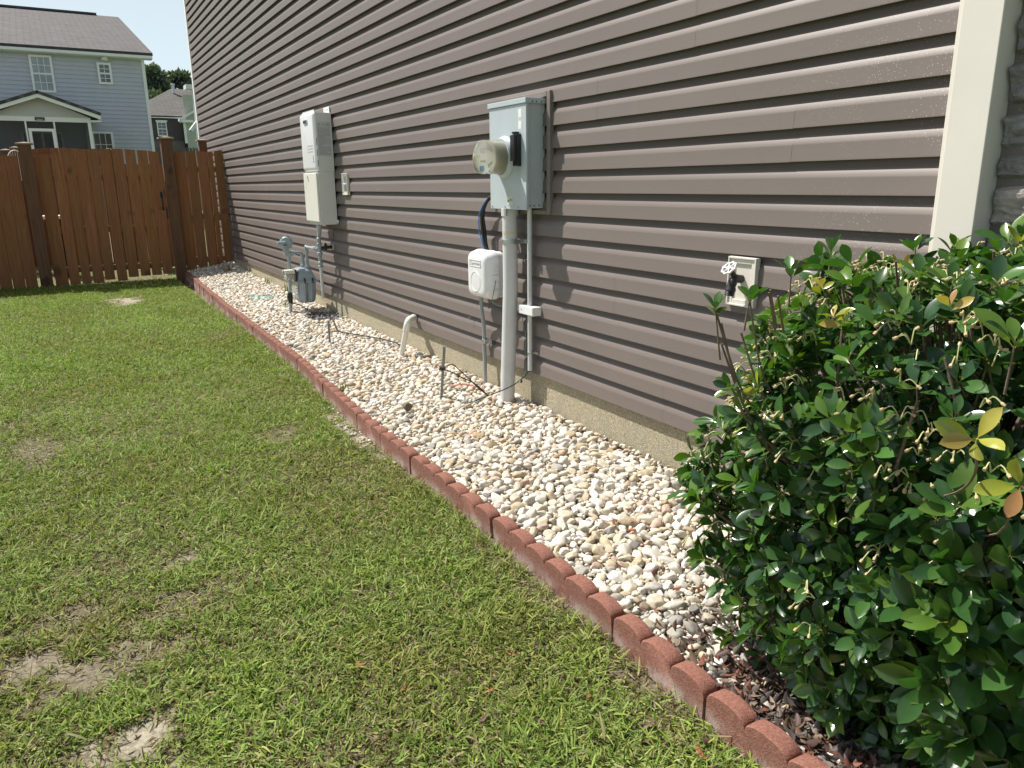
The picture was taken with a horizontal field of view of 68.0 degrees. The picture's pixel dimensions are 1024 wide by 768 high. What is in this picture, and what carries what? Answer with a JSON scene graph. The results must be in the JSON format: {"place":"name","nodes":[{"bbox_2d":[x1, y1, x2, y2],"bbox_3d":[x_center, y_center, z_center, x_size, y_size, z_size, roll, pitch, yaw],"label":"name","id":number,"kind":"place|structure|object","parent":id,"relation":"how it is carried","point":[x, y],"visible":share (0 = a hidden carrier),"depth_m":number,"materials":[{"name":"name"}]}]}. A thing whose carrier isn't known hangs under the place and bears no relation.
{"place":"outdoors","nodes":[
{"label":"outdoors","id":0,"kind":"place"},
{"bbox_2d":[0,4,154,225],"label":"house","id":1,"kind":"structure","parent":0,"point":[73,79],"depth_m":28.20,"materials":[{"name":"blue plastic"}]},
{"bbox_2d":[28,54,56,92],"bbox_3d":[-16.992,-11.224,27.452,0.720,1.264,0.060,-9,17,-29],"label":"window","id":2,"kind":"structure","parent":1,"relation":"in","point":[41,67],"depth_m":27.45,"materials":[{"name":"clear glass"}]},
{"bbox_2d":[28,128,57,148],"bbox_3d":[-15.703,-6.925,25.769,0.768,3.331,0.039,-9,17,-29],"label":"door frame","id":3,"kind":"structure","parent":1,"relation":"in","point":[30,130],"depth_m":25.33,"materials":[{"name":"white wood"}]},
{"bbox_2d":[92,131,114,162],"bbox_3d":[-15.541,-8.919,28.920,0.732,1.343,0.060,-9,17,-29],"label":"window","id":4,"kind":"structure","parent":1,"relation":"in","point":[102,140],"depth_m":28.83,"materials":[{"name":"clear glass"}]},
{"bbox_2d":[96,62,112,84],"bbox_3d":[-15.242,-11.622,28.405,0.475,0.757,0.060,-9,17,-29],"label":"window","id":5,"kind":"structure","parent":1,"relation":"in","point":[104,70],"depth_m":28.40,"materials":[{"name":"clear glass"}]},
{"bbox_2d":[0,0,190,76],"label":"sky","id":6,"kind":"structure","parent":0,"point":[160,25],"materials":[{"name":"blue"}]},
{"bbox_2d":[149,83,201,204],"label":"house","id":7,"kind":"structure","parent":0,"point":[172,112],"depth_m":52.97,"materials":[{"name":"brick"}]},
{"bbox_2d":[156,121,167,135],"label":"window","id":8,"kind":"structure","parent":7,"relation":"in","point":[161,126],"depth_m":52.52,"materials":[{"name":"clear glass"}]},
{"bbox_2d":[146,211,208,279],"bbox_3d":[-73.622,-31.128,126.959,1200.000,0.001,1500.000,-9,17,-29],"label":"ground","id":9,"kind":"structure","parent":0,"point":[173,274],"depth_m":14.44,"materials":[{"name":"green plant"}]},
{"bbox_2d":[145,62,170,99],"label":"broadleaf tree","id":10,"kind":"object","parent":9,"relation":"on","point":[158,80],"visible":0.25,"depth_m":68.05,"materials":[{"name":"green plant"}]},
{"bbox_2d":[155,147,197,163],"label":"distant fence","id":11,"kind":"object","parent":9,"relation":"on","point":[157,149],"visible":0.09,"depth_m":44.50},
{"bbox_2d":[165,67,191,88],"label":"broadleaf tree","id":12,"kind":"object","parent":9,"relation":"on","point":[180,79],"visible":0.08,"depth_m":72.48,"materials":[{"name":"green plant"}]},
{"bbox_2d":[183,0,1023,493],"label":"house","id":13,"kind":"structure","parent":9,"relation":"on","point":[697,144],"depth_m":3.62,"materials":[{"name":"brown plastic"}]},
{"bbox_2d":[300,106,338,224],"bbox_3d":[-1.844,-2.066,7.220,0.186,1.063,0.485,-9,17,-29],"label":"electrical box","id":14,"kind":"object","parent":13,"relation":"attached to","point":[318,165],"visible":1,"depth_m":7.10,"materials":[{"name":"grey metal"}]},
{"bbox_2d":[303,173,320,221],"bbox_3d":[-1.917,-1.789,7.275,0.020,0.448,0.428,-9,17,-29],"label":"cover door","id":15,"kind":"structure","parent":14,"relation":"in","point":[312,200],"depth_m":7.23,"materials":[{"name":"white metal"}]},
{"bbox_2d":[316,224,324,298],"bbox_3d":[-1.906,-1.218,7.545,0.038,0.739,0.043,-9,17,-29],"label":"conduit pipe","id":16,"kind":"object","parent":14,"relation":"attached to","point":[322,282],"visible":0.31,"depth_m":7.59,"materials":[{"name":"grey plastic"}]},
{"bbox_2d":[341,173,349,194],"bbox_3d":[-1.513,-1.810,6.871,0.045,0.190,0.146,-9,17,-29],"label":"electrical outlet","id":17,"kind":"object","parent":13,"relation":"attached to","point":[345,184],"depth_m":6.86,"materials":[{"name":"beige plastic"}]},
{"bbox_2d":[399,314,416,355],"bbox_3d":[-0.769,-0.365,5.857,0.137,0.343,0.238,10,18,34],"label":"drain elbow","id":18,"kind":"object","parent":13,"relation":"attached to","point":[410,319],"visible":0.98,"depth_m":5.76,"materials":[{"name":"white plastic"}]},
{"bbox_2d":[478,196,490,249],"bbox_3d":[-0.155,-0.992,4.633,0.154,0.359,0.066,10,18,34],"label":"cable bundle","id":19,"kind":"object","parent":13,"relation":"attached to","point":[481,216],"visible":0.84,"depth_m":4.64,"materials":[{"name":"black plastic"}]},
{"bbox_2d":[468,249,502,308],"bbox_3d":[-0.164,-0.652,4.690,0.134,0.350,0.289,-9,17,-29],"label":"cable enclosure","id":20,"kind":"object","parent":13,"relation":"attached to","point":[485,272],"visible":1,"depth_m":4.60,"materials":[{"name":"white plastic"}]},
{"bbox_2d":[479,297,491,387],"bbox_3d":[-0.175,-0.260,4.878,0.073,0.617,0.066,-9,17,-29],"label":"cable conduit","id":21,"kind":"object","parent":13,"relation":"attached to","point":[485,340],"visible":0.98,"depth_m":4.88,"materials":[{"name":"grey plastic"}]},
{"bbox_2d":[473,90,553,215],"bbox_3d":[-0.038,-1.244,4.141,0.316,0.640,0.500,-9,17,-29],"label":"electric meter cabinet","id":22,"kind":"object","parent":13,"relation":"attached to","point":[508,156],"visible":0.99,"depth_m":4.08,"materials":[{"name":"grey metal"}]},
{"bbox_2d":[500,208,526,402],"bbox_3d":[-0.001,-0.416,4.460,0.136,1.206,0.136,-9,17,-29],"label":"service conduit","id":23,"kind":"object","parent":22,"relation":"attached to","point":[511,241],"visible":0.88,"depth_m":4.42,"materials":[{"name":"grey plastic"}]},
{"bbox_2d":[521,315,525,374],"bbox_3d":[0.069,-0.217,4.467,0.030,0.367,0.110,0,15,1],"label":"green ground wire","id":24,"kind":"object","parent":13,"relation":"hanging from","point":[525,346],"visible":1,"depth_m":4.49,"materials":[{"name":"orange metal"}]},
{"bbox_2d":[519,304,540,316],"bbox_3d":[0.102,-0.424,4.349,0.063,0.050,0.155,-9,17,-29],"label":"bonding terminal box","id":25,"kind":"object","parent":13,"relation":"attached to","point":[532,310],"visible":1,"depth_m":4.30,"materials":[{"name":"white plastic"}]},
{"bbox_2d":[527,208,537,370],"bbox_3d":[0.115,-0.527,4.317,0.045,0.930,0.068,-9,17,-29],"label":"ground wire conduit","id":26,"kind":"object","parent":13,"relation":"attached to","point":[530,352],"visible":0.97,"depth_m":4.30,"materials":[{"name":"grey plastic"}]},
{"bbox_2d":[471,371,528,401],"bbox_3d":[-0.097,0.020,4.516,0.421,0.250,0.032,3,15,15],"label":"ground wire","id":27,"kind":"object","parent":26,"relation":"hanging from","point":[520,380],"visible":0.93,"depth_m":4.48,"materials":[{"name":"black plastic"}]},
{"bbox_2d":[721,256,760,308],"bbox_3d":[0.873,-0.396,2.961,0.120,0.192,0.143,-9,17,-29],"label":"hose bib","id":28,"kind":"object","parent":13,"relation":"attached to","point":[743,271],"visible":0.96,"depth_m":2.95,"materials":[{"name":"beige plastic"}]},
{"bbox_2d":[183,79,198,150],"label":"house","id":29,"kind":"structure","parent":0,"point":[187,86],"depth_m":35.46,"materials":[{"name":"grey"}]},
{"bbox_2d":[0,232,761,767],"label":"lawn","id":30,"kind":"structure","parent":0,"point":[130,744],"depth_m":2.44,"materials":[{"name":"plant"}]},
{"bbox_2d":[0,149,22,265],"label":"neighbour fence","id":31,"kind":"object","parent":30,"relation":"on","point":[5,152],"visible":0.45,"depth_m":12.10,"materials":[{"name":"brown wood"}]},
{"bbox_2d":[7,150,21,178],"bbox_3d":[-7.541,-2.609,11.761,0.232,1.956,0.012,-9,17,-29],"label":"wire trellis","id":32,"kind":"object","parent":30,"relation":"on","point":[15,155],"visible":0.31,"depth_m":11.52,"materials":[{"name":"white metal"}]},
{"bbox_2d":[0,142,53,288],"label":"wooden fence","id":33,"kind":"object","parent":30,"relation":"on","point":[16,269],"visible":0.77,"depth_m":10.50,"materials":[{"name":"brown wood"}]},
{"bbox_2d":[35,149,172,285],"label":"wooden gate","id":34,"kind":"structure","parent":30,"relation":"on","point":[91,229],"depth_m":10.98,"materials":[{"name":"brown wood"}]},
{"bbox_2d":[9,146,208,266],"bbox_3d":[-7.705,-3.107,13.622,4.345,2.186,0.149,-9,17,-29],"label":"neighbour fence","id":35,"kind":"object","parent":30,"relation":"on","point":[42,151],"visible":0.16,"depth_m":13.73,"materials":[{"name":"brown wood"}]},
{"bbox_2d":[160,500,709,758],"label":"fallen leaves","id":36,"kind":"object","parent":30,"relation":"on","point":[653,572],"visible":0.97,"depth_m":2.10,"materials":[{"name":"brown plant"}]},
{"bbox_2d":[705,689,830,767],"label":"edging block","id":37,"kind":"structure","parent":30,"relation":"on","point":[768,744],"depth_m":1.83,"materials":[{"name":"red concrete"}]},
{"bbox_2d":[182,261,1005,767],"bbox_3d":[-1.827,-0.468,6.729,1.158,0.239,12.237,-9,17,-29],"label":"gravel","id":38,"kind":"structure","parent":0,"point":[458,431],"depth_m":3.60,"materials":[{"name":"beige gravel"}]},
{"bbox_2d":[188,274,194,286],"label":"edging block","id":39,"kind":"structure","parent":38,"relation":"on","point":[190,276],"depth_m":11.06,"materials":[{"name":"red brick"}]},
{"bbox_2d":[157,136,233,282],"bbox_3d":[-4.942,-2.685,11.773,0.909,2.166,0.567,-12,19,-37],"label":"wooden fence","id":40,"kind":"object","parent":38,"relation":"on","point":[175,169],"visible":0.81,"depth_m":11.59,"materials":[{"name":"brown wood"}]},
{"bbox_2d":[192,277,198,290],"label":"edging block","id":41,"kind":"structure","parent":38,"relation":"on","point":[194,279],"depth_m":10.73,"materials":[{"name":"red brick"}]},
{"bbox_2d":[196,280,202,294],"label":"edging block","id":42,"kind":"structure","parent":38,"relation":"on","point":[198,282],"depth_m":10.37,"materials":[{"name":"red brick"}]},
{"bbox_2d":[200,284,206,295],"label":"edging block","id":43,"kind":"structure","parent":38,"relation":"on","point":[202,286],"depth_m":10.03,"materials":[{"name":"red brick"}]},
{"bbox_2d":[204,287,211,300],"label":"edging block","id":44,"kind":"structure","parent":38,"relation":"on","point":[206,289],"depth_m":9.71,"materials":[{"name":"red brick"}]},
{"bbox_2d":[207,291,215,306],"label":"edging block","id":45,"kind":"structure","parent":38,"relation":"on","point":[210,295],"depth_m":9.34,"materials":[{"name":"red brick"}]},
{"bbox_2d":[213,295,221,309],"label":"edging block","id":46,"kind":"structure","parent":38,"relation":"on","point":[215,299],"depth_m":9.01,"materials":[{"name":"red brick"}]},
{"bbox_2d":[218,299,226,312],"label":"edging block","id":47,"kind":"structure","parent":38,"relation":"on","point":[221,302],"depth_m":8.67,"materials":[{"name":"red brick"}]},
{"bbox_2d":[222,265,230,271],"bbox_3d":[-4.252,-1.721,11.299,0.124,0.102,0.104,-9,17,-29],"label":"rock","id":48,"kind":"object","parent":38,"relation":"on","point":[226,268],"visible":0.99,"depth_m":11.27,"materials":[{"name":"stone"}]},
{"bbox_2d":[223,304,233,318],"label":"edging block","id":49,"kind":"structure","parent":38,"relation":"on","point":[227,308],"depth_m":8.31,"materials":[{"name":"red brick"}]},
{"bbox_2d":[230,308,239,325],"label":"edging block","id":50,"kind":"structure","parent":38,"relation":"on","point":[233,313],"depth_m":7.98,"materials":[{"name":"red brick"}]},
{"bbox_2d":[237,313,248,329],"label":"edging block","id":51,"kind":"structure","parent":38,"relation":"on","point":[241,317],"depth_m":7.62,"materials":[{"name":"red brick"}]},
{"bbox_2d":[244,319,256,335],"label":"edging block","id":52,"kind":"structure","parent":38,"relation":"on","point":[249,324],"depth_m":7.28,"materials":[{"name":"red brick"}]},
{"bbox_2d":[253,326,266,346],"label":"edging block","id":53,"kind":"structure","parent":38,"relation":"on","point":[258,331],"depth_m":6.94,"materials":[{"name":"red brick"}]},
{"bbox_2d":[262,333,276,352],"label":"edging block","id":54,"kind":"structure","parent":38,"relation":"on","point":[268,338],"depth_m":6.61,"materials":[{"name":"red brick"}]},
{"bbox_2d":[272,340,288,363],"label":"edging block","id":55,"kind":"structure","parent":38,"relation":"on","point":[278,347],"depth_m":6.26,"materials":[{"name":"red brick"}]},
{"bbox_2d":[284,348,302,372],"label":"edging block","id":56,"kind":"structure","parent":38,"relation":"on","point":[291,355],"depth_m":5.92,"materials":[{"name":"red brick"}]},
{"bbox_2d":[253,273,350,390],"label":"weeds","id":57,"kind":"object","parent":38,"relation":"on","point":[267,282],"visible":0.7,"depth_m":9.14,"materials":[{"name":"green plant"}]},
{"bbox_2d":[276,225,333,312],"bbox_3d":[-2.087,-1.123,7.634,0.398,0.979,0.745,-12,18,-36],"label":"gas meter","id":58,"kind":"object","parent":38,"relation":"on","point":[303,279],"visible":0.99,"depth_m":7.71,"materials":[{"name":"grey paint"}]},
{"bbox_2d":[297,358,314,382],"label":"edging block","id":59,"kind":"structure","parent":38,"relation":"on","point":[305,367],"depth_m":5.57,"materials":[{"name":"red concrete"}]},
{"bbox_2d":[309,369,328,395],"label":"edging block","id":60,"kind":"structure","parent":38,"relation":"on","point":[317,379],"depth_m":5.21,"materials":[{"name":"red concrete"}]},
{"bbox_2d":[327,320,330,342],"bbox_3d":[-1.525,-0.408,6.329,0.027,0.248,0.039,-9,17,-29],"label":"stake","id":61,"kind":"object","parent":38,"relation":"on","point":[329,325],"visible":0.76,"depth_m":6.31,"materials":[{"name":"metal"}]},
{"bbox_2d":[323,382,344,410],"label":"edging block","id":62,"kind":"structure","parent":38,"relation":"on","point":[332,393],"depth_m":4.87,"materials":[{"name":"red concrete"}]},
{"bbox_2d":[291,303,405,350],"bbox_3d":[-1.542,-0.540,6.890,0.183,0.122,2.425,-10,17,-32],"label":"tracer wire","id":63,"kind":"object","parent":38,"relation":"on","point":[347,332],"visible":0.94,"depth_m":6.63,"materials":[{"name":"black plastic"}]},
{"bbox_2d":[338,396,363,427],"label":"edging block","id":64,"kind":"structure","parent":38,"relation":"on","point":[349,409],"depth_m":4.51,"materials":[{"name":"red concrete"}]},
{"bbox_2d":[357,413,387,449],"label":"edging block","id":65,"kind":"structure","parent":38,"relation":"on","point":[370,428],"depth_m":4.17,"materials":[{"name":"red concrete"}]},
{"bbox_2d":[380,432,418,473],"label":"edging block","id":66,"kind":"structure","parent":38,"relation":"on","point":[404,453],"depth_m":3.82,"materials":[{"name":"red concrete"}]},
{"bbox_2d":[403,402,412,410],"bbox_3d":[-0.610,0.132,4.427,0.058,0.054,0.049,-9,17,-29],"label":"rock","id":67,"kind":"object","parent":38,"relation":"on","point":[407,406],"visible":1,"depth_m":4.41,"materials":[{"name":"stone"}]},
{"bbox_2d":[411,455,455,499],"bbox_3d":[-0.367,0.471,3.536,0.052,0.198,0.399,-9,16,-29],"label":"edging block","id":68,"kind":"object","parent":38,"relation":"on","point":[423,467],"depth_m":3.49,"materials":[{"name":"red concrete"}]},
{"bbox_2d":[439,346,490,399],"bbox_3d":[-0.295,-0.041,4.629,0.326,0.404,0.090,1,15,6],"label":"steel rod","id":69,"kind":"object","parent":38,"relation":"on","point":[442,368],"visible":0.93,"depth_m":4.64,"materials":[{"name":"black metal"}]},
{"bbox_2d":[450,384,484,390],"bbox_3d":[-0.292,0.023,4.853,0.274,0.049,0.019,4,15,16],"label":"buried cable","id":70,"kind":"object","parent":38,"relation":"on","point":[465,384],"visible":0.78,"depth_m":4.85,"materials":[{"name":"orange plastic"}]},
{"bbox_2d":[446,482,500,537],"bbox_3d":[-0.164,0.559,3.195,0.052,0.198,0.399,-10,17,-29],"label":"edging block","id":71,"kind":"object","parent":38,"relation":"on","point":[477,508],"depth_m":3.14,"materials":[{"name":"red concrete"}]},
{"bbox_2d":[492,516,555,580],"bbox_3d":[0.042,0.648,2.857,0.052,0.198,0.399,-10,17,-27],"label":"edging block","id":72,"kind":"object","parent":38,"relation":"on","point":[511,535],"depth_m":2.81,"materials":[{"name":"red concrete"}]},
{"bbox_2d":[544,557,624,640],"bbox_3d":[0.232,0.734,2.508,0.052,0.198,0.399,-10,17,-27],"label":"edging block","id":73,"kind":"object","parent":38,"relation":"on","point":[563,579],"depth_m":2.46,"materials":[{"name":"red concrete"}]},
{"bbox_2d":[613,613,717,720],"bbox_3d":[0.425,0.827,2.162,0.052,0.198,0.399,-7,16,-27],"label":"edging block","id":74,"kind":"object","parent":38,"relation":"on","point":[668,666],"depth_m":2.11,"materials":[{"name":"red concrete"}]},
{"bbox_2d":[636,578,916,767],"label":"leaf litter","id":75,"kind":"object","parent":38,"relation":"on","point":[795,726],"visible":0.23,"depth_m":1.92,"materials":[{"name":"brown plant"}]},
{"bbox_2d":[666,215,1023,767],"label":"shrub","id":76,"kind":"object","parent":38,"relation":"on","point":[900,565],"visible":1,"depth_m":1.61,"materials":[{"name":"green plant"}]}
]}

